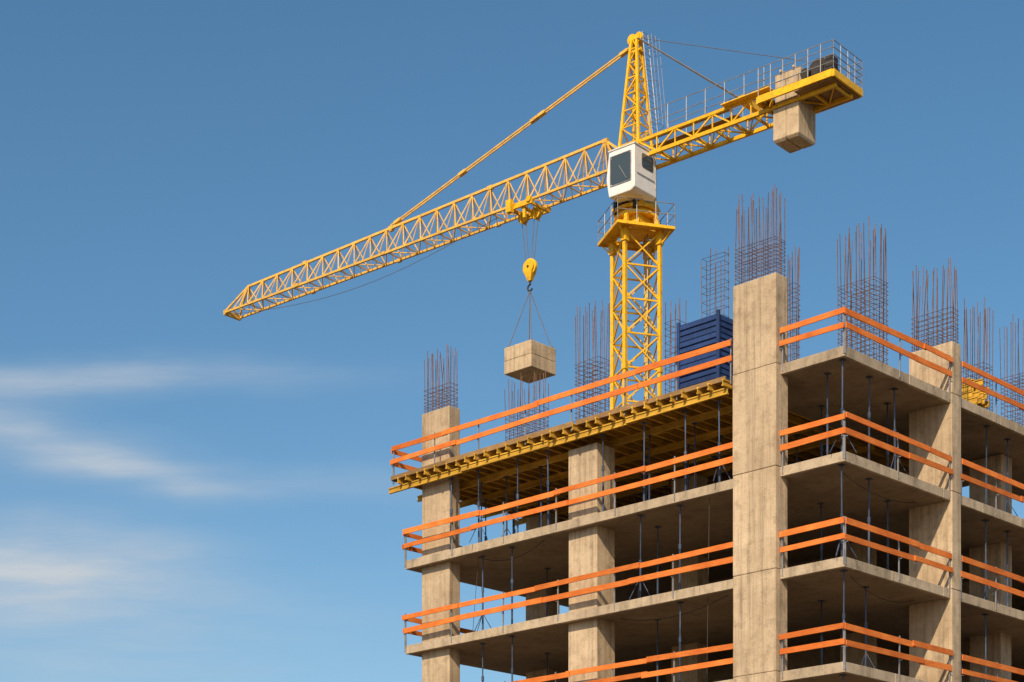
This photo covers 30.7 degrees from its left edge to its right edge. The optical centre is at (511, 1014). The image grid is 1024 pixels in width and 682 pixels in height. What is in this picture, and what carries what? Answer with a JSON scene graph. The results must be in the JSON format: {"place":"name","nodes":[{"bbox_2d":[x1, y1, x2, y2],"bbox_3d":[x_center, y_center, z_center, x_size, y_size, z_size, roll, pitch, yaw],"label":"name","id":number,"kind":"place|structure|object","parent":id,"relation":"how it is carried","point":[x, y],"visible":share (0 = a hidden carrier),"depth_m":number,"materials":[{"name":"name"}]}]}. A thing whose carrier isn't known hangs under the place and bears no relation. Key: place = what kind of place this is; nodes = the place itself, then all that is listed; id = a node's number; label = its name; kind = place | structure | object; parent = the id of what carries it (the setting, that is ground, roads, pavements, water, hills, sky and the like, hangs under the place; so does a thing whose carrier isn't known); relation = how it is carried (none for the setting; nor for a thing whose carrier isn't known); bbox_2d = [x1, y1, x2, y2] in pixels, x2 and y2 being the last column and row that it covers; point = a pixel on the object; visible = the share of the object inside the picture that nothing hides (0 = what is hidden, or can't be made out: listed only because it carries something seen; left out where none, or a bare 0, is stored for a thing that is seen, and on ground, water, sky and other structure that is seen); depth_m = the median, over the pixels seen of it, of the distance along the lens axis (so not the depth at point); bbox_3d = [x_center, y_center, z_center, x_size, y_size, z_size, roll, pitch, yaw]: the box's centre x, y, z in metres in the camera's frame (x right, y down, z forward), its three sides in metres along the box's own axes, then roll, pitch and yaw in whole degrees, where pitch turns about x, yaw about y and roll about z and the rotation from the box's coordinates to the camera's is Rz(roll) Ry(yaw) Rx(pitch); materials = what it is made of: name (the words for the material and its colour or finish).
{"place":"outdoors","nodes":[
{"label":"outdoors","id":0,"kind":"place"},
{"bbox_2d":[0,0,1023,681],"label":"sky","id":1,"kind":"structure","parent":0,"point":[190,491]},
{"label":"ground","id":2,"kind":"structure","parent":0,"visible":0},
{"bbox_2d":[223,31,862,409],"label":"tower crane","id":3,"kind":"object","parent":2,"relation":"on","point":[801,96],"visible":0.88,"depth_m":79.42,"materials":[{"name":"yellow painted steel"},{"name":"concrete"},{"name":"galvanised steel"}]},
{"bbox_2d":[504,291,555,382],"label":"suspended concrete block","id":4,"kind":"object","parent":3,"relation":"hanging from","point":[525,360],"depth_m":83.41,"materials":[{"name":"concrete"}]},
{"bbox_2d":[611,151,652,184],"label":"cab windows","id":5,"kind":"structure","parent":3,"relation":"in","point":[623,160],"depth_m":78.49,"materials":[{"name":"grey glass"}]},
{"bbox_2d":[610,150,655,189],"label":"cab window frames","id":6,"kind":"structure","parent":3,"relation":"in","point":[628,150],"depth_m":78.59,"materials":[{"name":"grey metal"}]},
{"bbox_2d":[422,272,1011,681],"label":"columns","id":7,"kind":"structure","parent":2,"relation":"on","point":[760,401],"depth_m":57.55,"materials":[{"name":"concrete"}]},
{"bbox_2d":[424,345,457,412],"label":"rebar cage","id":8,"kind":"object","parent":7,"relation":"on","point":[439,397],"visible":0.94,"depth_m":65.42,"materials":[{"name":"brown metal"}]},
{"bbox_2d":[735,184,785,285],"bbox_3d":[7.366,-23.007,55.132,1.581,2.814,0.612,0,0,44],"label":"rebar cage","id":9,"kind":"object","parent":7,"relation":"on","point":[780,246],"visible":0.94,"depth_m":55.07,"materials":[{"name":"brown metal"}]},
{"bbox_2d":[911,258,958,351],"bbox_3d":[13.117,-21.934,57.761,1.446,2.768,0.538,0,0,44],"label":"rebar cage","id":10,"kind":"object","parent":7,"relation":"on","point":[917,326],"visible":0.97,"depth_m":57.74,"materials":[{"name":"brown metal"}]},
{"bbox_2d":[666,556,908,681],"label":"interior wall","id":11,"kind":"structure","parent":2,"relation":"on","point":[807,658],"depth_m":65.36,"materials":[{"name":"concrete"}]},
{"bbox_2d":[410,357,1023,681],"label":"floor slabs","id":12,"kind":"structure","parent":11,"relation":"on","point":[807,493],"depth_m":60.48,"materials":[{"name":"concrete"}]},
{"bbox_2d":[473,472,915,681],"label":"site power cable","id":13,"kind":"object","parent":12,"relation":"on","point":[708,573],"visible":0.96,"depth_m":56.85,"materials":[{"name":"black rubber"}]},
{"bbox_2d":[390,305,1023,681],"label":"wooden guardrail","id":14,"kind":"object","parent":12,"relation":"on","point":[844,430],"visible":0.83,"depth_m":57.58,"materials":[{"name":"orange wood"}]},
{"bbox_2d":[405,346,1023,681],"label":"slab edges","id":15,"kind":"object","parent":12,"relation":"on","point":[864,360],"visible":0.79,"depth_m":56.90,"materials":[{"name":"concrete"}]},
{"bbox_2d":[449,359,1017,681],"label":"shoring props","id":16,"kind":"object","parent":12,"relation":"on","point":[687,477],"visible":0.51,"depth_m":59.26,"materials":[{"name":"metal"}]},
{"bbox_2d":[388,376,968,525],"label":"formwork deck","id":17,"kind":"structure","parent":16,"relation":"on","point":[663,416],"depth_m":62.16,"materials":[{"name":"yellow wood"}]},
{"bbox_2d":[504,370,548,440],"bbox_3d":[0.533,-20.517,64.151,1.575,3.134,0.702,0,0,44],"label":"rebar cage","id":18,"kind":"object","parent":17,"relation":"on","point":[539,424],"visible":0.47,"depth_m":64.06,"materials":[{"name":"brown metal"}]},
{"bbox_2d":[575,300,609,434],"bbox_3d":[2.645,-21.163,61.120,1.132,4.425,0.680,0,0,44],"label":"rebar cage","id":19,"kind":"object","parent":17,"relation":"on","point":[592,381],"visible":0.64,"depth_m":61.01,"materials":[{"name":"brown metal"}]},
{"bbox_2d":[664,297,686,393],"bbox_3d":[5.277,-21.002,60.041,0.537,4.104,0.566,0,0,44],"label":"rebar cage","id":20,"kind":"object","parent":17,"relation":"on","point":[675,352],"visible":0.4,"depth_m":60.01,"materials":[{"name":"brown metal"}]},
{"bbox_2d":[677,309,732,389],"bbox_3d":[6.231,-20.490,58.871,1.680,2.880,1.200,0,0,44],"label":"blue formwork panel stack","id":21,"kind":"object","parent":17,"relation":"on","point":[717,327],"visible":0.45,"depth_m":58.38,"materials":[{"name":"blue metal"}]},
{"bbox_2d":[701,247,728,317],"bbox_3d":[6.655,-22.032,61.047,0.970,6.164,0.346,0,0,44],"label":"rebar cage","id":22,"kind":"object","parent":17,"relation":"on","point":[715,293],"visible":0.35,"depth_m":61.01,"materials":[{"name":"brown metal"}]},
{"bbox_2d":[787,246,799,361],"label":"rebar cage","id":23,"kind":"object","parent":12,"relation":"on","point":[792,311],"visible":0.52,"depth_m":60.06,"materials":[{"name":"brown metal"}]},
{"bbox_2d":[837,216,887,364],"bbox_3d":[10.776,-21.629,57.231,1.401,5.358,0.906,0,0,44],"label":"rebar cage","id":24,"kind":"object","parent":12,"relation":"on","point":[864,298],"visible":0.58,"depth_m":57.11,"materials":[{"name":"brown metal"}]},
{"bbox_2d":[962,378,989,407],"bbox_3d":[14.857,-19.845,60.901,1.433,1.590,0.950,0,0,44],"label":"yellow formwork beam stack","id":25,"kind":"object","parent":12,"relation":"on","point":[974,395],"visible":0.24,"depth_m":60.43,"materials":[{"name":"yellow wood"}]},
{"bbox_2d":[962,297,992,411],"bbox_3d":[15.490,-21.400,61.991,0.882,4.901,0.689,0,0,44],"label":"rebar cage","id":26,"kind":"object","parent":12,"relation":"on","point":[966,352],"visible":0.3,"depth_m":61.90,"materials":[{"name":"brown metal"}]},
{"bbox_2d":[999,318,1023,425],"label":"rebar cage","id":27,"kind":"object","parent":12,"relation":"on","point":[1017,395],"visible":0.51,"depth_m":64.25,"materials":[{"name":"brown metal"}]}
]}

